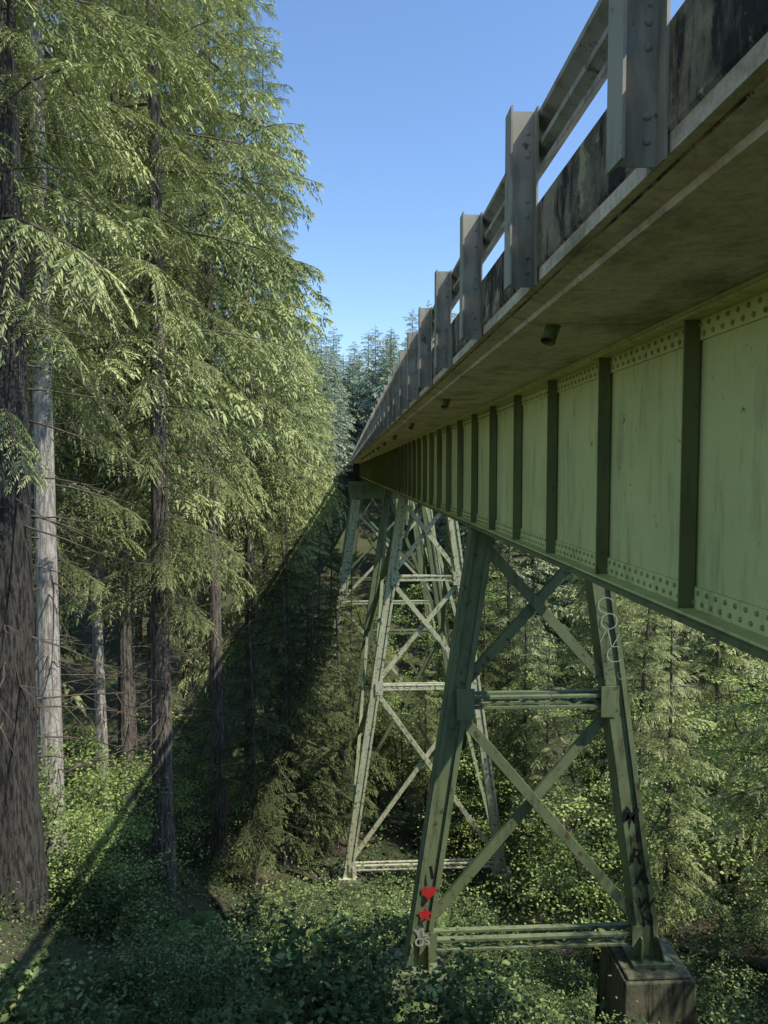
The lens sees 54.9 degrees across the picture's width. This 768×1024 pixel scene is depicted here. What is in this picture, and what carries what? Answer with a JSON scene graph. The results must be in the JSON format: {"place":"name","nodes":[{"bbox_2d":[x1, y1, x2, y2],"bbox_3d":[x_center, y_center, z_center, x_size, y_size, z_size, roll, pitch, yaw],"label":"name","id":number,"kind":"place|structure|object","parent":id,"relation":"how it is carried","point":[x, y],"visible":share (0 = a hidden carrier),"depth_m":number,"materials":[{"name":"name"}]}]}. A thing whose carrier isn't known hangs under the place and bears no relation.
{"place":"outdoors","nodes":[
{"label":"outdoors","id":0,"kind":"place"},
{"bbox_2d":[26,0,684,383],"label":"sky","id":1,"kind":"structure","parent":0,"point":[403,105],"materials":[{"name":"blue"}]},
{"bbox_2d":[0,436,767,1023],"bbox_3d":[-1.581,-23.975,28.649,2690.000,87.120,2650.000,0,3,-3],"label":"ground","id":2,"kind":"structure","parent":0,"point":[396,844],"depth_m":36.71,"materials":[{"name":"green plant"}]},
{"bbox_2d":[0,944,107,1023],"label":"shrub","id":3,"kind":"object","parent":2,"relation":"on","point":[25,977],"visible":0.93,"depth_m":7.09,"materials":[{"name":"green plant"}]},
{"bbox_2d":[0,937,132,1023],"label":"shrub","id":4,"kind":"object","parent":2,"relation":"on","point":[65,1019],"visible":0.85,"depth_m":7.25,"materials":[{"name":"green plant"}]},
{"bbox_2d":[26,0,106,551],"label":"conifer tree","id":5,"kind":"object","parent":2,"relation":"on","point":[69,170],"visible":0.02,"depth_m":22.76,"materials":[{"name":"green plant"}]},
{"bbox_2d":[26,1,115,747],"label":"conifer tree","id":6,"kind":"object","parent":2,"relation":"on","point":[64,553],"visible":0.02,"depth_m":29.69,"materials":[{"name":"green plant"}]},
{"bbox_2d":[46,847,96,917],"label":"shrub","id":7,"kind":"object","parent":2,"relation":"on","point":[54,864],"visible":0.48,"depth_m":14.53,"materials":[{"name":"green plant"}]},
{"bbox_2d":[38,741,133,898],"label":"maple tree","id":8,"kind":"object","parent":2,"relation":"on","point":[47,799],"visible":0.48,"depth_m":15.62,"materials":[{"name":"green plant"}]},
{"bbox_2d":[15,0,168,893],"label":"conifer tree","id":9,"kind":"object","parent":2,"relation":"on","point":[48,660],"visible":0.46,"depth_m":16.69,"materials":[{"name":"green plant"}]},
{"bbox_2d":[51,852,134,937],"bbox_3d":[-5.639,7.553,14.421,1.704,1.392,1.685,-2,4,-28],"label":"shrub","id":10,"kind":"object","parent":2,"relation":"on","point":[94,892],"visible":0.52,"depth_m":14.30,"materials":[{"name":"green plant"}]},
{"bbox_2d":[62,710,138,826],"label":"maple tree","id":11,"kind":"object","parent":2,"relation":"on","point":[80,732],"visible":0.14,"depth_m":23.62,"materials":[{"name":"green plant"}]},
{"bbox_2d":[58,997,143,1023],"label":"sword fern","id":12,"kind":"object","parent":2,"relation":"on","point":[98,1013],"visible":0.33,"depth_m":9.88,"materials":[{"name":"green plant"}]},
{"bbox_2d":[41,802,162,936],"bbox_3d":[-5.826,7.184,14.828,2.636,2.758,2.980,-1,3,-21],"label":"shrub","id":13,"kind":"object","parent":2,"relation":"on","point":[89,861],"visible":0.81,"depth_m":14.61,"materials":[{"name":"green plant"}]},
{"bbox_2d":[53,21,168,826],"bbox_3d":[-11.399,-4.274,28.890,5.671,36.010,6.189,1,3,10],"label":"conifer tree","id":14,"kind":"object","parent":2,"relation":"on","point":[98,645],"visible":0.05,"depth_m":29.65,"materials":[{"name":"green plant"}]},
{"bbox_2d":[69,869,154,943],"bbox_3d":[-5.071,7.562,14.017,1.465,1.308,1.638,3,4,41],"label":"shrub","id":15,"kind":"object","parent":2,"relation":"on","point":[114,901],"visible":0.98,"depth_m":13.89,"materials":[{"name":"green plant"}]},
{"bbox_2d":[81,952,144,1005],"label":"shrub","id":16,"kind":"object","parent":2,"relation":"on","point":[116,973],"visible":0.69,"depth_m":11.59,"materials":[{"name":"green plant"}]},
{"bbox_2d":[16,0,211,772],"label":"conifer tree","id":17,"kind":"object","parent":2,"relation":"on","point":[187,235],"visible":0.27,"depth_m":19.12,"materials":[{"name":"green plant"}]},
{"bbox_2d":[63,725,177,857],"bbox_3d":[-7.984,8.449,21.444,3.766,3.940,4.257,3,4,41],"label":"shrub","id":18,"kind":"object","parent":2,"relation":"on","point":[111,775],"visible":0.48,"depth_m":21.36,"materials":[{"name":"green plant"}]},
{"bbox_2d":[0,0,255,925],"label":"conifer tree","id":19,"kind":"object","parent":2,"relation":"on","point":[22,852],"visible":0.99,"depth_m":13.16,"materials":[{"name":"green plant"}]},
{"bbox_2d":[82,859,181,930],"bbox_3d":[-5.452,8.502,16.201,1.870,1.242,1.953,3,4,42],"label":"shrub","id":20,"kind":"object","parent":2,"relation":"on","point":[153,890],"visible":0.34,"depth_m":16.16,"materials":[{"name":"green plant"}]},
{"bbox_2d":[45,2,225,810],"bbox_3d":[-13.102,-7.720,36.888,10.534,46.815,9.288,3,4,41],"label":"conifer tree","id":21,"kind":"object","parent":2,"relation":"on","point":[134,701],"visible":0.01,"depth_m":37.82,"materials":[{"name":"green plant"}]},
{"bbox_2d":[64,761,209,907],"bbox_3d":[-6.889,7.960,18.142,4.257,3.940,3.766,1,3,20],"label":"shrub","id":22,"kind":"object","parent":2,"relation":"on","point":[102,787],"visible":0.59,"depth_m":18.05,"materials":[{"name":"green plant"}]},
{"bbox_2d":[102,925,187,1004],"bbox_3d":[-3.829,7.604,12.206,1.541,1.075,1.476,0,3,-4],"label":"shrub","id":23,"kind":"object","parent":2,"relation":"on","point":[146,957],"visible":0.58,"depth_m":12.25,"materials":[{"name":"green plant"}]},
{"bbox_2d":[45,0,262,849],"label":"conifer tree","id":24,"kind":"object","parent":2,"relation":"on","point":[124,662],"visible":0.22,"depth_m":25.84,"materials":[{"name":"green plant"}]},
{"bbox_2d":[46,0,267,827],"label":"conifer tree","id":25,"kind":"object","parent":2,"relation":"on","point":[149,665],"visible":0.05,"depth_m":32.52,"materials":[{"name":"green plant"}]},
{"bbox_2d":[105,740,220,854],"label":"maple tree","id":26,"kind":"object","parent":2,"relation":"on","point":[179,804],"visible":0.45,"depth_m":27.39,"materials":[{"name":"green plant"}]},
{"bbox_2d":[26,0,322,893],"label":"conifer tree","id":27,"kind":"object","parent":2,"relation":"on","point":[160,542],"visible":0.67,"depth_m":21.32,"materials":[{"name":"green plant"}]},
{"bbox_2d":[130,934,241,1023],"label":"shrub","id":28,"kind":"object","parent":2,"relation":"on","point":[192,997],"visible":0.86,"depth_m":9.15,"materials":[{"name":"green plant"}]},
{"bbox_2d":[101,11,277,769],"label":"conifer tree","id":29,"kind":"object","parent":2,"relation":"on","point":[185,641],"visible":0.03,"depth_m":46.34,"materials":[{"name":"green plant"}]},
{"bbox_2d":[135,679,254,814],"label":"maple tree","id":30,"kind":"object","parent":2,"relation":"on","point":[194,757],"visible":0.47,"depth_m":36.11,"materials":[{"name":"green plant"}]},
{"bbox_2d":[147,917,251,1023],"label":"shrub","id":31,"kind":"object","parent":2,"relation":"on","point":[195,957],"visible":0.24,"depth_m":11.46,"materials":[{"name":"green plant"}]},
{"bbox_2d":[138,219,261,729],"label":"conifer tree","id":32,"kind":"object","parent":2,"relation":"on","point":[203,647],"visible":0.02,"depth_m":57.67,"materials":[{"name":"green plant"}]},
{"bbox_2d":[90,0,333,865],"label":"conifer tree","id":33,"kind":"object","parent":2,"relation":"on","point":[219,833],"visible":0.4,"depth_m":29.25,"materials":[{"name":"green plant"}]},
{"bbox_2d":[149,901,281,1023],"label":"shrub","id":34,"kind":"object","parent":2,"relation":"on","point":[236,958],"visible":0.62,"depth_m":9.90,"materials":[{"name":"green plant"}]},
{"bbox_2d":[179,755,279,857],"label":"maple tree","id":35,"kind":"object","parent":2,"relation":"on","point":[236,825],"visible":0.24,"depth_m":32.36,"materials":[{"name":"green plant"}]},
{"bbox_2d":[137,0,347,822],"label":"conifer tree","id":36,"kind":"object","parent":2,"relation":"on","point":[250,607],"visible":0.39,"depth_m":36.30,"materials":[{"name":"green plant"}]},
{"bbox_2d":[200,620,314,890],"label":"conifer tree","id":37,"kind":"object","parent":2,"relation":"on","point":[253,863],"visible":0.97,"depth_m":28.14,"materials":[{"name":"green plant"}]},
{"bbox_2d":[186,39,335,778],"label":"conifer tree","id":38,"kind":"object","parent":2,"relation":"on","point":[299,415],"visible":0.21,"depth_m":44.09,"materials":[{"name":"green plant"}]},
{"bbox_2d":[223,888,298,953],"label":"shrub","id":39,"kind":"object","parent":2,"relation":"on","point":[251,907],"visible":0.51,"depth_m":18.17,"materials":[{"name":"green plant"}]},
{"bbox_2d":[243,988,302,1023],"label":"sword fern","id":40,"kind":"object","parent":2,"relation":"on","point":[268,1006],"visible":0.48,"depth_m":7.78,"materials":[{"name":"green plant"}]},
{"bbox_2d":[220,184,335,728],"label":"conifer tree","id":41,"kind":"object","parent":2,"relation":"on","point":[305,517],"visible":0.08,"depth_m":52.10,"materials":[{"name":"green plant"}]},
{"bbox_2d":[233,285,343,635],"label":"conifer tree","id":42,"kind":"object","parent":2,"relation":"on","point":[325,470],"visible":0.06,"depth_m":61.08,"materials":[{"name":"green plant"}]},
{"bbox_2d":[232,578,349,869],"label":"conifer tree","id":43,"kind":"object","parent":2,"relation":"on","point":[285,824],"visible":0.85,"depth_m":31.35,"materials":[{"name":"green plant"}]},
{"bbox_2d":[235,497,348,822],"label":"conifer tree","id":44,"kind":"object","parent":2,"relation":"on","point":[281,562],"visible":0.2,"depth_m":40.91,"materials":[{"name":"green plant"}]},
{"bbox_2d":[237,507,350,854],"bbox_3d":[-4.599,8.237,35.793,6.212,17.054,6.655,-1,3,-13],"label":"conifer tree","id":45,"kind":"object","parent":2,"relation":"on","point":[293,588],"visible":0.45,"depth_m":35.04,"materials":[{"name":"green plant"}]},
{"bbox_2d":[275,895,331,947],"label":"shrub","id":46,"kind":"object","parent":2,"relation":"on","point":[303,915],"visible":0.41,"depth_m":18.93,"materials":[{"name":"green plant"}]},
{"bbox_2d":[273,324,335,639],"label":"conifer tree","id":47,"kind":"object","parent":2,"relation":"on","point":[326,448],"visible":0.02,"depth_m":70.23,"materials":[{"name":"green plant"}]},
{"bbox_2d":[256,561,357,836],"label":"conifer tree","id":48,"kind":"object","parent":2,"relation":"on","point":[325,620],"visible":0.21,"depth_m":38.06,"materials":[{"name":"green plant"}]},
{"bbox_2d":[256,574,360,864],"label":"conifer tree","id":49,"kind":"object","parent":2,"relation":"on","point":[313,839],"visible":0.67,"depth_m":33.63,"materials":[{"name":"green plant"}]},
{"bbox_2d":[268,526,362,790],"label":"conifer tree","id":50,"kind":"object","parent":2,"relation":"on","point":[319,559],"visible":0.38,"depth_m":45.06,"materials":[{"name":"green plant"}]},
{"bbox_2d":[234,901,400,1023],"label":"shrub","id":51,"kind":"object","parent":2,"relation":"on","point":[292,958],"visible":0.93,"depth_m":7.32,"materials":[{"name":"green plant"}]},
{"bbox_2d":[298,526,370,747],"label":"conifer tree","id":52,"kind":"object","parent":2,"relation":"on","point":[331,567],"visible":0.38,"depth_m":52.19,"materials":[{"name":"green plant"}]},
{"bbox_2d":[275,937,417,1023],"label":"shrub","id":53,"kind":"object","parent":2,"relation":"on","point":[364,985],"visible":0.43,"depth_m":7.44,"materials":[{"name":"green plant"}]},
{"bbox_2d":[303,571,395,854],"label":"conifer tree","id":54,"kind":"object","parent":2,"relation":"on","point":[347,781],"visible":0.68,"depth_m":36.12,"materials":[{"name":"green plant"}]},
{"bbox_2d":[324,562,393,811],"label":"conifer tree","id":55,"kind":"object","parent":2,"relation":"on","point":[380,706],"visible":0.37,"depth_m":43.48,"materials":[{"name":"green plant"}]},
{"bbox_2d":[330,890,396,963],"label":"shrub","id":56,"kind":"object","parent":2,"relation":"on","point":[357,922],"visible":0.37,"depth_m":15.78,"materials":[{"name":"green plant"}]},
{"bbox_2d":[309,914,433,1023],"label":"shrub","id":57,"kind":"object","parent":2,"relation":"on","point":[367,948],"visible":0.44,"depth_m":8.24,"materials":[{"name":"green plant"}]},
{"bbox_2d":[347,601,413,808],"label":"conifer tree","id":58,"kind":"object","parent":2,"relation":"on","point":[373,779],"visible":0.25,"depth_m":44.45,"materials":[{"name":"green plant"}]},
{"bbox_2d":[355,911,409,980],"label":"shrub","id":59,"kind":"object","parent":2,"relation":"on","point":[400,941],"visible":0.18,"depth_m":14.34,"materials":[{"name":"green plant"}]},
{"bbox_2d":[0,700,767,1023],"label":"undergrowth","id":60,"kind":"object","parent":2,"relation":"on","point":[233,1019],"visible":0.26,"depth_m":16.64,"materials":[{"name":"green plant"}]},
{"bbox_2d":[326,583,446,711],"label":"maple tree","id":61,"kind":"object","parent":2,"relation":"on","point":[419,587],"visible":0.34,"depth_m":55.65,"materials":[{"name":"green plant"}]},
{"bbox_2d":[21,853,767,1020],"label":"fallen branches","id":62,"kind":"object","parent":2,"relation":"on","point":[750,963],"visible":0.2,"depth_m":17.83,"materials":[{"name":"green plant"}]},
{"bbox_2d":[353,691,440,809],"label":"maple tree","id":63,"kind":"object","parent":2,"relation":"on","point":[401,750],"visible":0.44,"depth_m":44.24,"materials":[{"name":"green plant"}]},
{"bbox_2d":[362,905,446,955],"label":"shrub","id":64,"kind":"object","parent":2,"relation":"on","point":[399,913],"visible":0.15,"depth_m":14.90,"materials":[{"name":"green plant"}]},
{"bbox_2d":[46,167,763,721],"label":"distant forest","id":65,"kind":"object","parent":2,"relation":"on","point":[352,397],"visible":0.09,"depth_m":81.07,"materials":[{"name":"green plant"}]},
{"bbox_2d":[393,640,441,832],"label":"conifer tree","id":66,"kind":"object","parent":2,"relation":"on","point":[413,796],"visible":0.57,"depth_m":40.87,"materials":[{"name":"green plant"}]},
{"bbox_2d":[387,984,480,1023],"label":"shrub","id":67,"kind":"object","parent":2,"relation":"on","point":[416,1019],"visible":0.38,"depth_m":7.58,"materials":[{"name":"green plant"}]},
{"bbox_2d":[413,553,495,763],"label":"conifer tree","id":68,"kind":"object","parent":2,"relation":"on","point":[450,634],"visible":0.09,"depth_m":50.66,"materials":[{"name":"green plant"}]},
{"bbox_2d":[404,938,537,1023],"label":"shrub","id":69,"kind":"object","parent":2,"relation":"on","point":[443,998],"visible":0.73,"depth_m":7.29,"materials":[{"name":"green plant"}]},
{"bbox_2d":[446,889,502,935],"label":"shrub","id":70,"kind":"object","parent":2,"relation":"on","point":[465,905],"visible":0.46,"depth_m":17.78,"materials":[{"name":"green plant"}]},
{"bbox_2d":[409,727,556,884],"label":"maple tree","id":71,"kind":"object","parent":2,"relation":"on","point":[472,839],"visible":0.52,"depth_m":33.53,"materials":[{"name":"green plant"}]},
{"bbox_2d":[415,570,550,727],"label":"maple tree","id":72,"kind":"object","parent":2,"relation":"on","point":[487,598],"visible":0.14,"depth_m":52.77,"materials":[{"name":"green plant"}]},
{"bbox_2d":[452,585,522,829],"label":"conifer tree","id":73,"kind":"object","parent":2,"relation":"on","point":[484,632],"visible":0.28,"depth_m":41.66,"materials":[{"name":"green plant"}]},
{"bbox_2d":[412,674,572,818],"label":"maple tree","id":74,"kind":"object","parent":2,"relation":"on","point":[474,742],"visible":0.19,"depth_m":38.52,"materials":[{"name":"green plant"}]},
{"bbox_2d":[454,907,531,976],"bbox_3d":[2.545,9.851,16.882,1.879,1.206,1.681,0,3,-6],"label":"shrub","id":75,"kind":"object","parent":2,"relation":"on","point":[484,916],"visible":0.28,"depth_m":17.00,"materials":[{"name":"green plant"}]},
{"bbox_2d":[430,953,575,1023],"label":"shrub","id":76,"kind":"object","parent":2,"relation":"on","point":[535,1013],"visible":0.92,"depth_m":6.88,"materials":[{"name":"green plant"}]},
{"bbox_2d":[480,921,536,981],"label":"shrub","id":77,"kind":"object","parent":2,"relation":"on","point":[511,953],"visible":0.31,"depth_m":16.56,"materials":[{"name":"green plant"}]},
{"bbox_2d":[466,564,555,820],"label":"conifer tree","id":78,"kind":"object","parent":2,"relation":"on","point":[509,618],"visible":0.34,"depth_m":42.94,"materials":[{"name":"green plant"}]},
{"bbox_2d":[471,541,562,774],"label":"conifer tree","id":79,"kind":"object","parent":2,"relation":"on","point":[502,587],"visible":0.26,"depth_m":47.81,"materials":[{"name":"green plant"}]},
{"bbox_2d":[470,598,566,879],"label":"conifer tree","id":80,"kind":"object","parent":2,"relation":"on","point":[525,733],"visible":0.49,"depth_m":34.72,"materials":[{"name":"green plant"}]},
{"bbox_2d":[498,641,591,916],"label":"conifer tree","id":81,"kind":"object","parent":2,"relation":"on","point":[545,750],"visible":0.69,"depth_m":28.71,"materials":[{"name":"green plant"}]},
{"bbox_2d":[323,0,767,1023],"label":"steel trestle bridge","id":82,"kind":"structure","parent":2,"relation":"on","point":[591,408],"depth_m":6.12,"materials":[{"name":"metal"}]},
{"bbox_2d":[351,0,670,463],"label":"guardrail","id":83,"kind":"object","parent":82,"relation":"on","point":[623,46],"visible":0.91,"depth_m":3.95,"materials":[{"name":"grey wood"}]},
{"bbox_2d":[470,781,622,923],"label":"maple tree","id":84,"kind":"object","parent":2,"relation":"on","point":[531,855],"visible":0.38,"depth_m":26.10,"materials":[{"name":"green plant"}]},
{"bbox_2d":[526,950,598,1012],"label":"shrub","id":85,"kind":"object","parent":2,"relation":"on","point":[562,983],"visible":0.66,"depth_m":13.62,"materials":[{"name":"green plant"}]},
{"bbox_2d":[531,957,596,1002],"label":"shrub","id":86,"kind":"object","parent":2,"relation":"on","point":[574,962],"visible":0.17,"depth_m":17.22,"materials":[{"name":"green plant"}]},
{"bbox_2d":[557,995,593,1023],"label":"shrub","id":87,"kind":"object","parent":2,"relation":"on","point":[574,1005],"visible":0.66,"depth_m":11.26,"materials":[{"name":"green plant"}]},
{"bbox_2d":[503,670,674,862],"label":"maple tree","id":88,"kind":"object","parent":2,"relation":"on","point":[584,767],"visible":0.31,"depth_m":31.05,"materials":[{"name":"green plant"}]},
{"bbox_2d":[510,639,693,835],"bbox_3d":[11.574,11.956,38.942,10.343,10.692,7.606,-1,3,-16],"label":"maple tree","id":89,"kind":"object","parent":2,"relation":"on","point":[563,681],"visible":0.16,"depth_m":38.55,"materials":[{"name":"green plant"}]},
{"bbox_2d":[541,574,678,854],"bbox_3d":[10.100,7.223,33.976,6.574,18.032,6.700,-1,3,-15],"label":"conifer tree","id":90,"kind":"object","parent":2,"relation":"on","point":[588,643],"visible":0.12,"depth_m":33.73,"materials":[{"name":"green plant"}]},
{"bbox_2d":[504,758,734,970],"bbox_3d":[6.110,9.714,19.624,5.889,5.971,5.809,1,3,16],"label":"maple tree","id":91,"kind":"object","parent":2,"relation":"on","point":[595,889],"visible":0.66,"depth_m":19.45,"materials":[{"name":"green plant"}]},
{"bbox_2d":[556,576,682,811],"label":"conifer tree","id":92,"kind":"object","parent":2,"relation":"on","point":[588,635],"visible":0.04,"depth_m":40.80,"materials":[{"name":"green plant"}]},
{"bbox_2d":[579,599,706,882],"bbox_3d":[9.395,7.683,26.776,4.868,13.141,4.285,2,4,31],"label":"conifer tree","id":93,"kind":"object","parent":2,"relation":"on","point":[643,700],"visible":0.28,"depth_m":26.74,"materials":[{"name":"green plant"}]},
{"bbox_2d":[582,605,709,880],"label":"conifer tree","id":94,"kind":"object","parent":2,"relation":"on","point":[654,629],"visible":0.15,"depth_m":30.86,"materials":[{"name":"green plant"}]},
{"bbox_2d":[604,619,730,943],"bbox_3d":[8.312,7.659,21.419,3.378,9.605,3.870,0,3,-4],"label":"conifer tree","id":95,"kind":"object","parent":2,"relation":"on","point":[670,819],"visible":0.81,"depth_m":21.24,"materials":[{"name":"green plant"}]},
{"bbox_2d":[637,689,767,909],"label":"maple tree","id":96,"kind":"object","parent":2,"relation":"on","point":[736,875],"visible":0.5,"depth_m":22.71,"materials":[{"name":"green plant"}]},
{"bbox_2d":[655,625,767,881],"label":"conifer tree","id":97,"kind":"object","parent":2,"relation":"on","point":[716,675],"visible":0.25,"depth_m":30.02,"materials":[{"name":"green plant"}]},
{"bbox_2d":[657,669,767,879],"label":"maple tree","id":98,"kind":"object","parent":2,"relation":"on","point":[727,680],"visible":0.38,"depth_m":26.17,"materials":[{"name":"green plant"}]},
{"bbox_2d":[664,634,767,852],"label":"conifer tree","id":99,"kind":"object","parent":2,"relation":"on","point":[753,659],"visible":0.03,"depth_m":34.57,"materials":[{"name":"green plant"}]},
{"bbox_2d":[678,981,767,1023],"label":"shrub","id":100,"kind":"object","parent":2,"relation":"on","point":[747,1015],"visible":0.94,"depth_m":12.29,"materials":[{"name":"green plant"}]},
{"bbox_2d":[680,660,767,929],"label":"conifer tree","id":101,"kind":"object","parent":2,"relation":"on","point":[755,794],"visible":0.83,"depth_m":18.21,"materials":[{"name":"green plant"}]},
{"bbox_2d":[694,948,767,1023],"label":"shrub","id":102,"kind":"object","parent":2,"relation":"on","point":[719,986],"visible":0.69,"depth_m":14.16,"materials":[{"name":"green plant"}]},
{"bbox_2d":[711,721,767,897],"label":"conifer tree","id":103,"kind":"object","parent":2,"relation":"on","point":[739,778],"visible":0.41,"depth_m":22.07,"materials":[{"name":"green plant"}]},
{"bbox_2d":[715,903,767,954],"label":"shrub","id":104,"kind":"object","parent":2,"relation":"on","point":[756,927],"visible":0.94,"depth_m":16.74,"materials":[{"name":"green plant"}]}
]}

